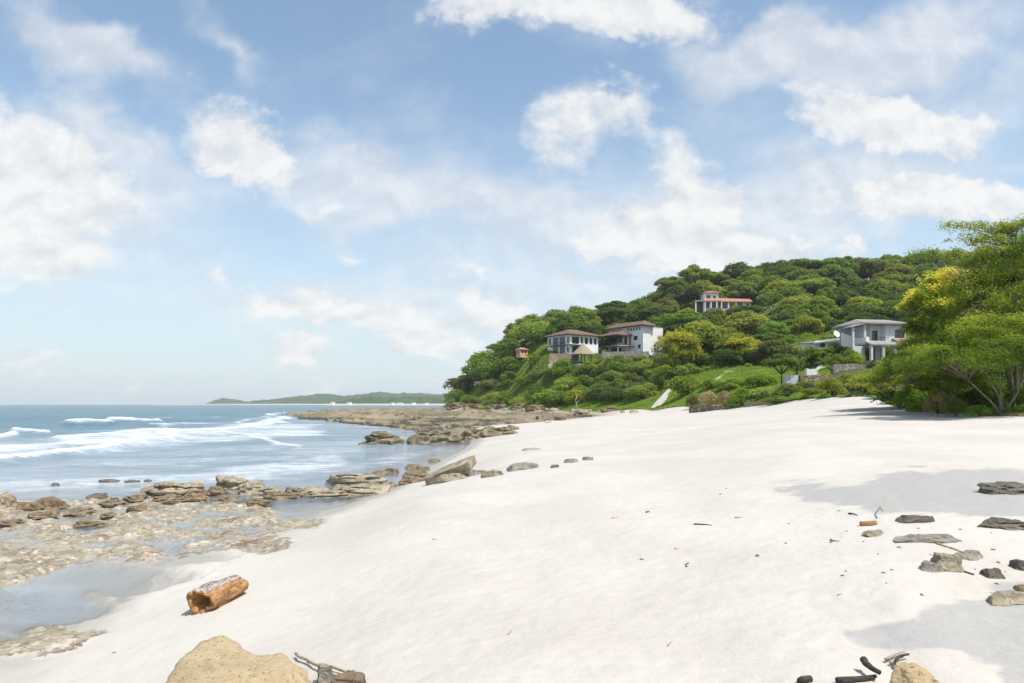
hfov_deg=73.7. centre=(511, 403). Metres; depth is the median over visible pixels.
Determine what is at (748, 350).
tree
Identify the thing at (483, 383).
tree
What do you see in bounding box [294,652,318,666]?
driftwood stick
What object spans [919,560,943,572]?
rock
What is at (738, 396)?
ground shrub
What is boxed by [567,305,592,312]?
tree
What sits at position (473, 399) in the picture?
shrub
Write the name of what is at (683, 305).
undergrowth
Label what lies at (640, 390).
bush
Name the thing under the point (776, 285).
tree
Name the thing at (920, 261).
tree
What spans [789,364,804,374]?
palm
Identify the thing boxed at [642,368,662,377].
shrub
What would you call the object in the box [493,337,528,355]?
tree
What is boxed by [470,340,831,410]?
grass
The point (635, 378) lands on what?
tree
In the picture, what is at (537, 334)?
tree
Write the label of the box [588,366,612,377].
tree
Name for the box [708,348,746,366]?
tree
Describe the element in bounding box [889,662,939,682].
rock
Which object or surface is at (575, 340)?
window
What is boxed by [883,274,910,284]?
tree
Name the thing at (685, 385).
round shrub
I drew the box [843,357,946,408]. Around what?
feathery shrub
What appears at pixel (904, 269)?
tree
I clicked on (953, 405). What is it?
bush
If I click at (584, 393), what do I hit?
shrub
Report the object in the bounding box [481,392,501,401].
tree
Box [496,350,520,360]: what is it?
tree
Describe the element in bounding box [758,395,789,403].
ground shrub
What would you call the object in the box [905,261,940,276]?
tree
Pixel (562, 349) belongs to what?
window
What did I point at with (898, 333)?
window
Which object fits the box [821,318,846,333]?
tree
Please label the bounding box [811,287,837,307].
tree
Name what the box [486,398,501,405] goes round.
shrub
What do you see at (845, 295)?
tree
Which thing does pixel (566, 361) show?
leafy shrub
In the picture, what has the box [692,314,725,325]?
tree
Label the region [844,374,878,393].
scrub
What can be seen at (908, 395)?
leafy shrub
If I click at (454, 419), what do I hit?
rock shelf
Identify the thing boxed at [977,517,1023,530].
rock
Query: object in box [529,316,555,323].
tree
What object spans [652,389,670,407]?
concrete ramp
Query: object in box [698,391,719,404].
dry grass clump
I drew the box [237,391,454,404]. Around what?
hills
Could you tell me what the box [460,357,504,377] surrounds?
tree
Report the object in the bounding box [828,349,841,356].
banana plant
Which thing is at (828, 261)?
tree
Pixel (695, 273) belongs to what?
tree
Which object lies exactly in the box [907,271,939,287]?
tree
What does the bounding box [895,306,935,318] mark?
tree
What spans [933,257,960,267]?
tree
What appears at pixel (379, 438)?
rock
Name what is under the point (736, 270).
tree
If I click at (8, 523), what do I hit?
rock
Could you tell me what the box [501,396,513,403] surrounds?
shrub
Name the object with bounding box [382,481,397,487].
rock
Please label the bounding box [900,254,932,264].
tree
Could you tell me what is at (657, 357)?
tree
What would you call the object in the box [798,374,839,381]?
garden wall
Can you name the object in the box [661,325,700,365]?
lime tree
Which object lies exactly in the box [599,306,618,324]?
tree
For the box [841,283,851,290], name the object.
tree
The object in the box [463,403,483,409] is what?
rock
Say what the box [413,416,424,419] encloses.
rock
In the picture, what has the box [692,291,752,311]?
house
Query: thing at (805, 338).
shrub
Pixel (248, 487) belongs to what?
rock
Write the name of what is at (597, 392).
tree
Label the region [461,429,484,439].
rock
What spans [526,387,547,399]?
tree
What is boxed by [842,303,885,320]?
tree
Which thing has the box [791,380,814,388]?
ground shrub
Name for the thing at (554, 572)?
ground
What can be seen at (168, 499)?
rock
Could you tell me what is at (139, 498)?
rock
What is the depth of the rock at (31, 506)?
17.95 m
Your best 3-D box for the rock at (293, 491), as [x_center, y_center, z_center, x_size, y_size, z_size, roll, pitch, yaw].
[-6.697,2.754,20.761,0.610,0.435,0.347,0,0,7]
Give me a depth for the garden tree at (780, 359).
91.20 m
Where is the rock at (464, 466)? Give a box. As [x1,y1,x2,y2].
[424,455,476,485]
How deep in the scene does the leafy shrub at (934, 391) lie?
36.27 m
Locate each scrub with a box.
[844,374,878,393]
[867,384,897,395]
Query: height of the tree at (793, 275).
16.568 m
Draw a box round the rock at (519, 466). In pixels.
[506,462,538,471]
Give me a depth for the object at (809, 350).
113.67 m
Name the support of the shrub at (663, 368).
on the ground at (554, 572)
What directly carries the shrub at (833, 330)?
on the ground at (554, 572)
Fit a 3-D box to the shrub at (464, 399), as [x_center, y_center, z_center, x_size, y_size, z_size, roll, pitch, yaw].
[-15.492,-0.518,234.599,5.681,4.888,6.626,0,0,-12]
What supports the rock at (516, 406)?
on the ground at (554, 572)
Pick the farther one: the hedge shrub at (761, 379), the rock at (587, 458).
the hedge shrub at (761, 379)
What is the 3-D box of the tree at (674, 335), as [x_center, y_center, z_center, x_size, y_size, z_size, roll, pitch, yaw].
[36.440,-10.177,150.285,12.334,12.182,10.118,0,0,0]
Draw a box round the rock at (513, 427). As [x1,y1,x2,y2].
[507,425,518,429]
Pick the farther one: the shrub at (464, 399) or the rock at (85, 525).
the shrub at (464, 399)
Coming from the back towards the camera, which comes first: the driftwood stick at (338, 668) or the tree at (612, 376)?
the tree at (612, 376)
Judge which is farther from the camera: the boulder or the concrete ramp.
the concrete ramp
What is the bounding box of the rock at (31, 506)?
[16,502,43,510]
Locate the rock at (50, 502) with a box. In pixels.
[35,496,70,509]
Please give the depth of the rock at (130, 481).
24.58 m
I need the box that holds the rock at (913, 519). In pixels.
[895,515,934,522]
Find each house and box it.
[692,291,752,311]
[832,319,910,363]
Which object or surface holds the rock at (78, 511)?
on the ground at (554, 572)
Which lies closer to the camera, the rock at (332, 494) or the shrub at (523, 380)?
the rock at (332, 494)
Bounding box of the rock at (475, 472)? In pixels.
[468,470,484,476]
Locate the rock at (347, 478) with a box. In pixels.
[324,473,387,485]
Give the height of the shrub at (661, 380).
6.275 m
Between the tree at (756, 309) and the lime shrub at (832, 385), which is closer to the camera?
the lime shrub at (832, 385)
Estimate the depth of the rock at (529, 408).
181.12 m
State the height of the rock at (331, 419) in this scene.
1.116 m
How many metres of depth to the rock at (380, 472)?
27.18 m
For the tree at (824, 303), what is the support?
on the ground at (554, 572)
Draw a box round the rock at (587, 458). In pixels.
[582,456,592,459]
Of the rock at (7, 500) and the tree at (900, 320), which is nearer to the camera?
the rock at (7, 500)
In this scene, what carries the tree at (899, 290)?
on the ground at (554, 572)
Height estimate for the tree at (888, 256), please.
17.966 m
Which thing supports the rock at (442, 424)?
on the rock shelf
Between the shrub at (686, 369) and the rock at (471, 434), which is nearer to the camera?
the rock at (471, 434)
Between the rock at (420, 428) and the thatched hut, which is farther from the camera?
the thatched hut
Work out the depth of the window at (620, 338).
219.60 m
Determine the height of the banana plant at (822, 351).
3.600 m
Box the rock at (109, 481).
[98,479,119,482]
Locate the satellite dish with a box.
[834,331,839,339]
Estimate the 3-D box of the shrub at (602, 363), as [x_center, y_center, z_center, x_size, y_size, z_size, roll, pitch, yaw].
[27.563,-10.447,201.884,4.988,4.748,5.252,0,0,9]
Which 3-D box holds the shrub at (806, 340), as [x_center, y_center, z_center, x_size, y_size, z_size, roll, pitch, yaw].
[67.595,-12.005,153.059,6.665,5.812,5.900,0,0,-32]
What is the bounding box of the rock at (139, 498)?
[122,494,149,502]
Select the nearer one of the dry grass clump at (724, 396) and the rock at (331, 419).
the dry grass clump at (724, 396)
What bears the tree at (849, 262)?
on the ground at (554, 572)
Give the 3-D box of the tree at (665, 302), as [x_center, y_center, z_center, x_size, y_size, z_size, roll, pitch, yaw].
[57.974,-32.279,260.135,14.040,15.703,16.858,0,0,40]
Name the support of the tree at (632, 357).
on the ground at (554, 572)
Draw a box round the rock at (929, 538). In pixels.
[894,534,961,542]
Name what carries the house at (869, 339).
on the ground at (554, 572)
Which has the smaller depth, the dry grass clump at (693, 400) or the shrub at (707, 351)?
the dry grass clump at (693, 400)
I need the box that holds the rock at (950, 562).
[930,552,963,572]
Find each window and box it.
[553,337,557,344]
[560,337,564,344]
[560,346,564,353]
[572,337,578,343]
[612,337,621,343]
[865,348,874,360]
[895,330,903,337]
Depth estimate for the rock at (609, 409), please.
144.21 m
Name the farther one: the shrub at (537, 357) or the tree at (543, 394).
the shrub at (537, 357)
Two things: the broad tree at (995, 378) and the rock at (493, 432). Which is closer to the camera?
the broad tree at (995, 378)
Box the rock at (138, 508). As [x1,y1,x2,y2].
[125,504,151,512]
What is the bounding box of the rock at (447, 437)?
[435,431,464,442]
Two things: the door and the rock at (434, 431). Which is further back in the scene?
the door
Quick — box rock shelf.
[282,407,597,435]
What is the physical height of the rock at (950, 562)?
0.247 m
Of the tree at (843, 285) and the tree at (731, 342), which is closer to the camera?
the tree at (731, 342)
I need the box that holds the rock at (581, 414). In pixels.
[573,411,592,417]
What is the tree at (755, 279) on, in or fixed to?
on the ground at (554, 572)
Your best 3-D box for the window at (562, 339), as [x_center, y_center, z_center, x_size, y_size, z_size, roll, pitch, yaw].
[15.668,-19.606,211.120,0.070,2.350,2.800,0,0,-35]
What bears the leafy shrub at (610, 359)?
on the ground at (554, 572)
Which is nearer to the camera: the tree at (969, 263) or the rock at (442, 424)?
the rock at (442, 424)
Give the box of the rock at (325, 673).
[316,663,334,682]
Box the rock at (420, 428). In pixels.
[414,427,428,430]
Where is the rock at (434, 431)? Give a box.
[427,430,443,432]
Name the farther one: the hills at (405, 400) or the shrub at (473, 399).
the hills at (405, 400)
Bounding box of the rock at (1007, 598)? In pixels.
[986,590,1023,606]
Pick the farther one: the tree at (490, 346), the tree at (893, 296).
the tree at (490, 346)
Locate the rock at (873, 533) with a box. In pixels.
[862,529,883,536]
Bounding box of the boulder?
[166,635,312,682]
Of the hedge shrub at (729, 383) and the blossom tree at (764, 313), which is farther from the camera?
the blossom tree at (764, 313)
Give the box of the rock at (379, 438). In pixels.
[358,431,404,444]
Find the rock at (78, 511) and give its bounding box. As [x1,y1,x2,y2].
[62,507,95,516]
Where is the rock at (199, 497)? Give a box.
[182,494,207,502]
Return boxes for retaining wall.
[549,353,578,363]
[602,351,648,360]
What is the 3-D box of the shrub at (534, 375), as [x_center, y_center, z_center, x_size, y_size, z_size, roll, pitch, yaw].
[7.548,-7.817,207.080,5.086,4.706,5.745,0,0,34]
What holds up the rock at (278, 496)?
in the sea
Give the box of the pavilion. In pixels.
[515,347,529,357]
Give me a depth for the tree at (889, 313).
177.09 m
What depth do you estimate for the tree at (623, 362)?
192.35 m
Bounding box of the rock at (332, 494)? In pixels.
[303,490,350,499]
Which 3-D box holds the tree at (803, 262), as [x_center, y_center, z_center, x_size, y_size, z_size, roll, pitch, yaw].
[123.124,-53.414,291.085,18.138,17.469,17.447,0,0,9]
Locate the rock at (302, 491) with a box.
[297,486,329,496]
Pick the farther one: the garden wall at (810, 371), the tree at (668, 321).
the tree at (668, 321)
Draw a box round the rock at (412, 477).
[398,471,428,484]
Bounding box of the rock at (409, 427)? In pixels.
[401,425,418,428]
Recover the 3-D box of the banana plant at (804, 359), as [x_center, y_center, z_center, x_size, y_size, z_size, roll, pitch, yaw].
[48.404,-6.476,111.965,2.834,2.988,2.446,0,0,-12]
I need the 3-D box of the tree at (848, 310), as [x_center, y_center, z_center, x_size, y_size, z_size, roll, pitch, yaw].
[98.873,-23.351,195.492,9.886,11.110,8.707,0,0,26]
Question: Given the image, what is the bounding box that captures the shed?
[798,338,839,355]
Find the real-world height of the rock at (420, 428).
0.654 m
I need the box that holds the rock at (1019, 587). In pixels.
[1013,584,1023,591]
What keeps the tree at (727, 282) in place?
on the ground at (554, 572)
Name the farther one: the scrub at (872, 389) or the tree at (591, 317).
the tree at (591, 317)
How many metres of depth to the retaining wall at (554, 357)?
203.00 m
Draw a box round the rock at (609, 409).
[601,406,619,412]
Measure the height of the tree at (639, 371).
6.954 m
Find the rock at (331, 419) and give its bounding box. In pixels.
[325,417,336,420]
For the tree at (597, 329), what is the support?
on the ground at (554, 572)
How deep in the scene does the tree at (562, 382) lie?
186.71 m
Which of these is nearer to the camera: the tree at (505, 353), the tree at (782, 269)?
the tree at (505, 353)
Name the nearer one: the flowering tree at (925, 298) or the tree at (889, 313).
the flowering tree at (925, 298)
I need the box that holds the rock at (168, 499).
[151,494,185,504]
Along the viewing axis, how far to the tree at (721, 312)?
222.12 m
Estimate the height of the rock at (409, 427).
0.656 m
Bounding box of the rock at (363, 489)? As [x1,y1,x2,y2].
[331,483,390,498]
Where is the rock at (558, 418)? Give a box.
[554,416,566,420]
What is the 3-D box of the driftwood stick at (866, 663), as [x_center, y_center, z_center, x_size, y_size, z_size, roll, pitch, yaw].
[2.279,1.663,4.345,0.057,0.065,0.165,0,0,-7]
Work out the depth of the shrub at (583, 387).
180.49 m
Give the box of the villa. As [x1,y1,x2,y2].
[543,320,662,355]
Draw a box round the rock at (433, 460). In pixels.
[428,459,440,461]
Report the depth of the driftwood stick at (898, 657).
4.65 m
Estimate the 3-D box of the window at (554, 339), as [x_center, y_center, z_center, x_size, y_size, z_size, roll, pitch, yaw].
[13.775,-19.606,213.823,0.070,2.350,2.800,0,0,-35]
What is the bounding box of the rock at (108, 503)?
[97,500,125,506]
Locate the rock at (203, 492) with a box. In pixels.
[184,489,207,496]
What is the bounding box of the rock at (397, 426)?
[389,424,408,427]
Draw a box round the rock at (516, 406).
[511,403,526,410]
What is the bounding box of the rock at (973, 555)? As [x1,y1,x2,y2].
[955,550,982,560]
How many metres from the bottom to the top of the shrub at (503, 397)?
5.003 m
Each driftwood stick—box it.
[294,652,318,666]
[331,665,345,671]
[797,675,812,682]
[835,674,876,682]
[859,520,876,525]
[860,656,880,674]
[884,650,905,660]
[894,653,909,665]
[935,542,965,553]
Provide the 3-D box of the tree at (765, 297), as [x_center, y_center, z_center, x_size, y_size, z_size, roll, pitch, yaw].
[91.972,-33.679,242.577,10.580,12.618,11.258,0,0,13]
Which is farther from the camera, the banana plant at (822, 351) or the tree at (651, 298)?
the tree at (651, 298)
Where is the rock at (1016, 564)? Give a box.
[1008,559,1023,570]
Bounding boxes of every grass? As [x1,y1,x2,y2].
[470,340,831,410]
[904,404,1023,416]
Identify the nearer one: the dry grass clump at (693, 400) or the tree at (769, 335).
the dry grass clump at (693, 400)
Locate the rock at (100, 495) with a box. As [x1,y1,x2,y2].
[86,493,107,498]
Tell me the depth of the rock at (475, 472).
20.02 m
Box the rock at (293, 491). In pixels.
[285,487,300,496]
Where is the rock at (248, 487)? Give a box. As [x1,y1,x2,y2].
[237,479,264,494]
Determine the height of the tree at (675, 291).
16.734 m
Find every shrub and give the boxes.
[459,396,471,402]
[466,396,482,403]
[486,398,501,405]
[496,390,512,397]
[496,394,514,401]
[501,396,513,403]
[508,397,528,404]
[513,375,530,385]
[527,371,541,378]
[531,355,540,360]
[553,358,574,368]
[572,385,588,392]
[573,374,594,385]
[581,387,601,399]
[589,380,610,389]
[597,361,608,368]
[604,354,623,365]
[634,355,646,362]
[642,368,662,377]
[653,364,673,373]
[653,371,675,386]
[662,374,701,395]
[674,362,703,375]
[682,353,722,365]
[698,379,720,388]
[703,345,714,355]
[711,377,742,389]
[725,388,757,407]
[737,374,779,388]
[747,386,780,399]
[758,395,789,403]
[772,382,802,395]
[784,343,801,355]
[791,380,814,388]
[796,333,818,338]
[796,336,819,341]
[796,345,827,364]
[800,338,818,342]
[800,387,823,394]
[801,334,819,339]
[814,377,849,394]
[819,333,831,339]
[823,342,840,357]
[823,353,846,367]
[824,329,839,335]
[825,333,839,339]
[838,372,859,391]
[842,348,861,363]
[842,352,865,363]
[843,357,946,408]
[865,359,878,367]
[869,333,1007,413]
[891,387,927,405]
[903,403,932,411]
[927,384,967,406]
[956,388,1006,409]
[963,404,996,416]
[998,385,1023,407]
[1001,405,1023,412]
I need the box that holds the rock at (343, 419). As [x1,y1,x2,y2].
[339,417,351,421]
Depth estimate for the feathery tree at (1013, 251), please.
33.77 m
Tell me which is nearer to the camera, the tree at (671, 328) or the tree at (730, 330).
the tree at (730, 330)
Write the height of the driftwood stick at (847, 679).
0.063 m
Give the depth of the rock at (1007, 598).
5.76 m
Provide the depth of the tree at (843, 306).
205.54 m
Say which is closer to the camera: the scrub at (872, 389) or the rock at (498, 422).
the scrub at (872, 389)
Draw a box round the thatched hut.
[571,343,594,366]
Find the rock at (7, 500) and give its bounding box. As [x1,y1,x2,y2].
[0,491,18,509]
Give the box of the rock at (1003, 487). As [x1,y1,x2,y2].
[977,481,1023,494]
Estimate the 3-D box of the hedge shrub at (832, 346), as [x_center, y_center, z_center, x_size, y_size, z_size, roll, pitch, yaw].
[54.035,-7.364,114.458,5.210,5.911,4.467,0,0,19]
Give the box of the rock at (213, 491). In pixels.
[206,486,225,497]
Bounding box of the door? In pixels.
[872,331,876,340]
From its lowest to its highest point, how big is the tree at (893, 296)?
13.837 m
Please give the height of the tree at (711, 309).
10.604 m
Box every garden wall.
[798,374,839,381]
[805,368,816,374]
[832,364,862,372]
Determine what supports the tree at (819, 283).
on the ground at (554, 572)
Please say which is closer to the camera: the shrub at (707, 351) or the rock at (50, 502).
the rock at (50, 502)
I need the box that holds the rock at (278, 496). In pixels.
[262,492,296,499]
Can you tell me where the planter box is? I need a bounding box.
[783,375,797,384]
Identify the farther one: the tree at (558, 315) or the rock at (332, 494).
the tree at (558, 315)
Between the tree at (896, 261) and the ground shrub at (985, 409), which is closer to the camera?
the ground shrub at (985, 409)
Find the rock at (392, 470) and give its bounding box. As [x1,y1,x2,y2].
[385,468,398,472]
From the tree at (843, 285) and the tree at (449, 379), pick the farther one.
the tree at (449, 379)
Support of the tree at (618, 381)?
on the ground at (554, 572)
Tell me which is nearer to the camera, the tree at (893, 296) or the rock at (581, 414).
the rock at (581, 414)
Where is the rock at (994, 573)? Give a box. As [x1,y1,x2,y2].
[979,567,1004,578]
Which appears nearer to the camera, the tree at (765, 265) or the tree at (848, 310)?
the tree at (848, 310)
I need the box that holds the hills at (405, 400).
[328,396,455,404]
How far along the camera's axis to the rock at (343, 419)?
104.76 m
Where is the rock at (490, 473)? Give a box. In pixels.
[480,469,503,477]
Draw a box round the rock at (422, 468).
[413,466,429,470]
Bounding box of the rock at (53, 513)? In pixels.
[27,509,58,519]
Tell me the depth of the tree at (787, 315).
200.49 m
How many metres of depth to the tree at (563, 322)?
225.66 m
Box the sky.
[0,0,1023,403]
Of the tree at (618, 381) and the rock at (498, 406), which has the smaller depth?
the tree at (618, 381)
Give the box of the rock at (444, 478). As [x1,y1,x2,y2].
[437,473,466,482]
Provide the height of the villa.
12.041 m
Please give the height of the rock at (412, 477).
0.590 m
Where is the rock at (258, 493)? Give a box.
[249,486,284,497]
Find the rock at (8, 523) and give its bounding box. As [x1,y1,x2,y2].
[0,518,26,527]
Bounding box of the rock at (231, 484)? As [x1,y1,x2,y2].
[216,475,246,493]
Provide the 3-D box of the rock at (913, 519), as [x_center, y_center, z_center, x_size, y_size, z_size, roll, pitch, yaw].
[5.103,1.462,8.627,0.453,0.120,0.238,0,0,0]
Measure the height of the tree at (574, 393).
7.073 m
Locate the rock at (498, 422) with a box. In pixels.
[494,421,505,424]
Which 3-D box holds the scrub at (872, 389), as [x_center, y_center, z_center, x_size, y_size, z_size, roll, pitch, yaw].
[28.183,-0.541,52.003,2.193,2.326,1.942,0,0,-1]
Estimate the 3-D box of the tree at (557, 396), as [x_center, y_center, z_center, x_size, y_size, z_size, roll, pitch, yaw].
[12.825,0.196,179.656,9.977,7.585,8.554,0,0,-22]
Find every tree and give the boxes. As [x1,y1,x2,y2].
[442,376,475,392]
[444,389,469,404]
[447,375,480,383]
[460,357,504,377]
[465,349,499,365]
[468,364,503,381]
[475,378,499,388]
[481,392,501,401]
[485,343,501,351]
[489,356,522,371]
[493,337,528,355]
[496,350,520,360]
[499,371,517,385]
[502,315,526,334]
[503,331,530,343]
[510,319,550,343]
[511,314,539,329]
[526,326,555,341]
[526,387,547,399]
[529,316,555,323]
[531,389,562,402]
[541,309,567,316]
[542,364,573,376]
[544,390,570,404]
[545,314,578,333]
[550,313,566,317]
[553,377,578,390]
[557,313,591,330]
[563,389,588,402]
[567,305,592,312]
[567,306,602,324]
[573,361,597,373]
[584,323,608,338]
[586,383,617,399]
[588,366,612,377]
[592,371,623,382]
[594,300,630,308]
[595,307,644,324]
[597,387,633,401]
[598,338,615,351]
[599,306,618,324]
[605,358,635,372]
[608,378,624,385]
[615,372,646,383]
[616,379,643,389]
[620,302,673,322]
[622,358,660,372]
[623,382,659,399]
[624,298,648,308]
[624,355,641,361]
[632,365,653,377]
[639,292,662,302]
[647,297,679,315]
[648,313,670,336]
[649,330,703,375]
[650,371,677,385]
[652,353,681,367]
[653,276,688,293]
[655,314,701,326]
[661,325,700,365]
[663,323,687,332]
[664,284,692,307]
[664,308,700,321]
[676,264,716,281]
[681,282,713,302]
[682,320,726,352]
[687,279,712,288]
[688,271,729,284]
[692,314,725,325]
[695,284,736,299]
[701,307,719,316]
[702,308,728,320]
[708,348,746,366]
[713,332,760,349]
[715,334,770,363]
[718,278,735,286]
[719,261,757,280]
[719,280,760,299]
[720,327,736,335]
[722,310,769,335]
[726,305,767,315]
[734,275,760,298]
[736,268,766,280]
[736,304,797,333]
[741,344,770,364]
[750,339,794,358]
[752,332,786,341]
[753,275,788,292]
[755,262,772,268]
[756,292,774,306]
[756,321,789,337]
[758,278,797,294]
[761,263,804,278]
[761,353,804,384]
[762,259,793,276]
[763,304,801,315]
[765,286,811,305]
[766,309,808,323]
[775,295,811,305]
[778,337,799,344]
[781,319,808,334]
[781,334,799,340]
[783,269,812,280]
[784,277,836,294]
[787,258,821,269]
[787,272,821,295]
[787,315,825,333]
[797,295,844,319]
[802,309,832,323]
[805,258,837,269]
[807,264,835,271]
[811,267,857,287]
[811,286,861,306]
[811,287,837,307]
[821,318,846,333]
[831,256,860,286]
[832,304,850,319]
[838,303,861,319]
[841,257,894,279]
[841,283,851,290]
[842,286,883,305]
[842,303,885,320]
[845,312,873,321]
[846,296,883,304]
[849,279,874,289]
[865,278,909,297]
[866,314,894,320]
[868,301,882,304]
[870,263,918,281]
[871,345,1023,403]
[875,254,905,261]
[875,264,916,272]
[877,301,900,316]
[881,292,902,301]
[882,286,914,300]
[882,301,906,320]
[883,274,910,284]
[885,310,1023,413]
[886,259,905,263]
[891,266,1018,342]
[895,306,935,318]
[897,317,912,322]
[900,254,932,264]
[903,208,1023,406]
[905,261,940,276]
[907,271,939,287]
[913,257,948,265]
[927,276,1023,335]
[928,267,943,271]
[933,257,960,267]
[948,252,968,259]
[950,256,1001,266]
[964,261,995,271]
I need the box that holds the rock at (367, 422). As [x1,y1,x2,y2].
[363,421,374,424]
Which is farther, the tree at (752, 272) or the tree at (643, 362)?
the tree at (752, 272)
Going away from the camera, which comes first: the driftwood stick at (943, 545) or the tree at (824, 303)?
the driftwood stick at (943, 545)
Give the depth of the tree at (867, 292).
223.45 m
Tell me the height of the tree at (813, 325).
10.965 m
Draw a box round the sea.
[0,404,490,623]
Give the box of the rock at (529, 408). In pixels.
[525,404,544,411]
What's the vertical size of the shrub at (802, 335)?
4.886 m
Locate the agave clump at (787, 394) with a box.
[784,391,791,396]
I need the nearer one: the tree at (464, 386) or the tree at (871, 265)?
the tree at (464, 386)
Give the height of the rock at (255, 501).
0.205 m
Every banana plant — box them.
[800,356,816,367]
[805,352,822,367]
[816,348,831,364]
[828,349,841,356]
[835,346,850,354]
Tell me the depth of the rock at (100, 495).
19.61 m
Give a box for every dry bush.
[921,391,953,415]
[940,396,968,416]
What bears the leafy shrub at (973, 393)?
on the ground at (554, 572)
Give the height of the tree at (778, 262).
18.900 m
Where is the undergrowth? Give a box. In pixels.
[443,280,1020,409]
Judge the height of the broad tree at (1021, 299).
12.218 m
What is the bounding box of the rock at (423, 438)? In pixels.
[406,432,437,444]
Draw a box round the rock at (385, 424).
[380,422,391,426]
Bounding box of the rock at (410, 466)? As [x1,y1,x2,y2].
[404,464,419,470]
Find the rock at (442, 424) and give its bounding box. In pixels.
[429,422,450,426]
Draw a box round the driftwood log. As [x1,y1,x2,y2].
[186,575,248,613]
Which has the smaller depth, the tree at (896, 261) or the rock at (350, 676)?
the rock at (350, 676)
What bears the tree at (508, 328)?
on the ground at (554, 572)
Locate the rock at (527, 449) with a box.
[522,448,541,450]
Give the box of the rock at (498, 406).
[485,404,507,410]
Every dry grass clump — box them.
[685,393,699,406]
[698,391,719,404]
[714,390,732,405]
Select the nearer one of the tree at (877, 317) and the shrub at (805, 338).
the shrub at (805, 338)
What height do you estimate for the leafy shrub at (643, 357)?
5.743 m
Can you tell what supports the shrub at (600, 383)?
on the ground at (554, 572)
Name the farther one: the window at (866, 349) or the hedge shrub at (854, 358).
the window at (866, 349)
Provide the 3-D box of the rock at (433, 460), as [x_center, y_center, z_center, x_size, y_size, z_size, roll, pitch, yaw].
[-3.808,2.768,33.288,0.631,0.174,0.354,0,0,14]
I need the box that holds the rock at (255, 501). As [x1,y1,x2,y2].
[245,498,273,505]
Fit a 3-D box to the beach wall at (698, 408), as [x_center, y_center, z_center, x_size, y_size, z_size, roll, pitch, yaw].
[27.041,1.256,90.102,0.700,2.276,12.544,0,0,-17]
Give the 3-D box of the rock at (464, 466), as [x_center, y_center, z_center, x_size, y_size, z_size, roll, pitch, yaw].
[-1.818,2.025,20.489,1.635,0.369,0.742,-21,9,12]
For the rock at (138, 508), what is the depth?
17.64 m
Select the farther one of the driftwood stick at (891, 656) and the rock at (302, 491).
the rock at (302, 491)
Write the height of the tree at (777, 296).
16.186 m
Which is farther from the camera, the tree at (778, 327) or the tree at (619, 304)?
the tree at (619, 304)
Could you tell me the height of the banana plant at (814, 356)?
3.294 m
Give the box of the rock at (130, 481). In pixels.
[124,479,140,482]
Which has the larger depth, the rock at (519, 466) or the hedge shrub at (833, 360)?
the hedge shrub at (833, 360)
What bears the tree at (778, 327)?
on the ground at (554, 572)
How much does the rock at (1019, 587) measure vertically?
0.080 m
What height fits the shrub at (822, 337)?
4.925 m
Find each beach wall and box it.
[689,405,743,412]
[744,401,793,406]
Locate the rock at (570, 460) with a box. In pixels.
[564,459,578,462]
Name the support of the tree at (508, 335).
on the ground at (554, 572)
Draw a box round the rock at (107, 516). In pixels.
[99,512,115,519]
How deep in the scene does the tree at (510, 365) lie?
236.17 m
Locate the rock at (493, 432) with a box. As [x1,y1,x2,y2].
[481,427,517,437]
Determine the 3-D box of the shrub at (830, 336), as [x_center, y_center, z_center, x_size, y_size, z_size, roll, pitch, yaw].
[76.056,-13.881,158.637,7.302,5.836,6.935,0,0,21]
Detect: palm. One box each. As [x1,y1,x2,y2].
[523,354,536,368]
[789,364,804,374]
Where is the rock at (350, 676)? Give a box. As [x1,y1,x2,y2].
[330,670,365,682]
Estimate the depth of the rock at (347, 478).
23.55 m
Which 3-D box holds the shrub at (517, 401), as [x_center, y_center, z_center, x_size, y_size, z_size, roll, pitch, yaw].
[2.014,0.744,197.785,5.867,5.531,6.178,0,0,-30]
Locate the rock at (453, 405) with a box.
[447,402,464,410]
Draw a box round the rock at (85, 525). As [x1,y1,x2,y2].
[72,520,106,529]
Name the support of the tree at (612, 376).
on the ground at (554, 572)
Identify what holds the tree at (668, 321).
on the ground at (554, 572)
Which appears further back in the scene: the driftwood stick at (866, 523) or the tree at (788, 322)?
the tree at (788, 322)
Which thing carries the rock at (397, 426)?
on the rock shelf
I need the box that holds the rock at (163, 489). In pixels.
[131,481,207,497]
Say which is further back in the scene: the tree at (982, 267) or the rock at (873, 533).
the tree at (982, 267)
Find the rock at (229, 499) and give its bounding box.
[207,496,242,503]
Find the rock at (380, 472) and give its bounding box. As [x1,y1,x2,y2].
[372,470,388,474]
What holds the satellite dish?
attached to the shed
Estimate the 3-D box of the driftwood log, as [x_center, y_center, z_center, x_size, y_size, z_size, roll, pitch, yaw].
[-3.518,2.262,8.234,0.422,0.322,0.878,8,3,9]
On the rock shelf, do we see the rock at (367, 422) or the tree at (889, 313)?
the rock at (367, 422)
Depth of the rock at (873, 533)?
8.04 m
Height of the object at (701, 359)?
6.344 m
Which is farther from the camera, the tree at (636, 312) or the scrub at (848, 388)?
the tree at (636, 312)
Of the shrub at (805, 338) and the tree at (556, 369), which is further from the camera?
the tree at (556, 369)
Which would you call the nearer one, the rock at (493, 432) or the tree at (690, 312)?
the rock at (493, 432)
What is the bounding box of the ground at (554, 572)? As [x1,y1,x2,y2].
[0,294,1023,682]
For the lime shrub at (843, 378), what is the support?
on the ground at (554, 572)
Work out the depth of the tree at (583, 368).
194.85 m
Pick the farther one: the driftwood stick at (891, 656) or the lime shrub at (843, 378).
the lime shrub at (843, 378)
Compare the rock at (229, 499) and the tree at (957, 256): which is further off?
the tree at (957, 256)

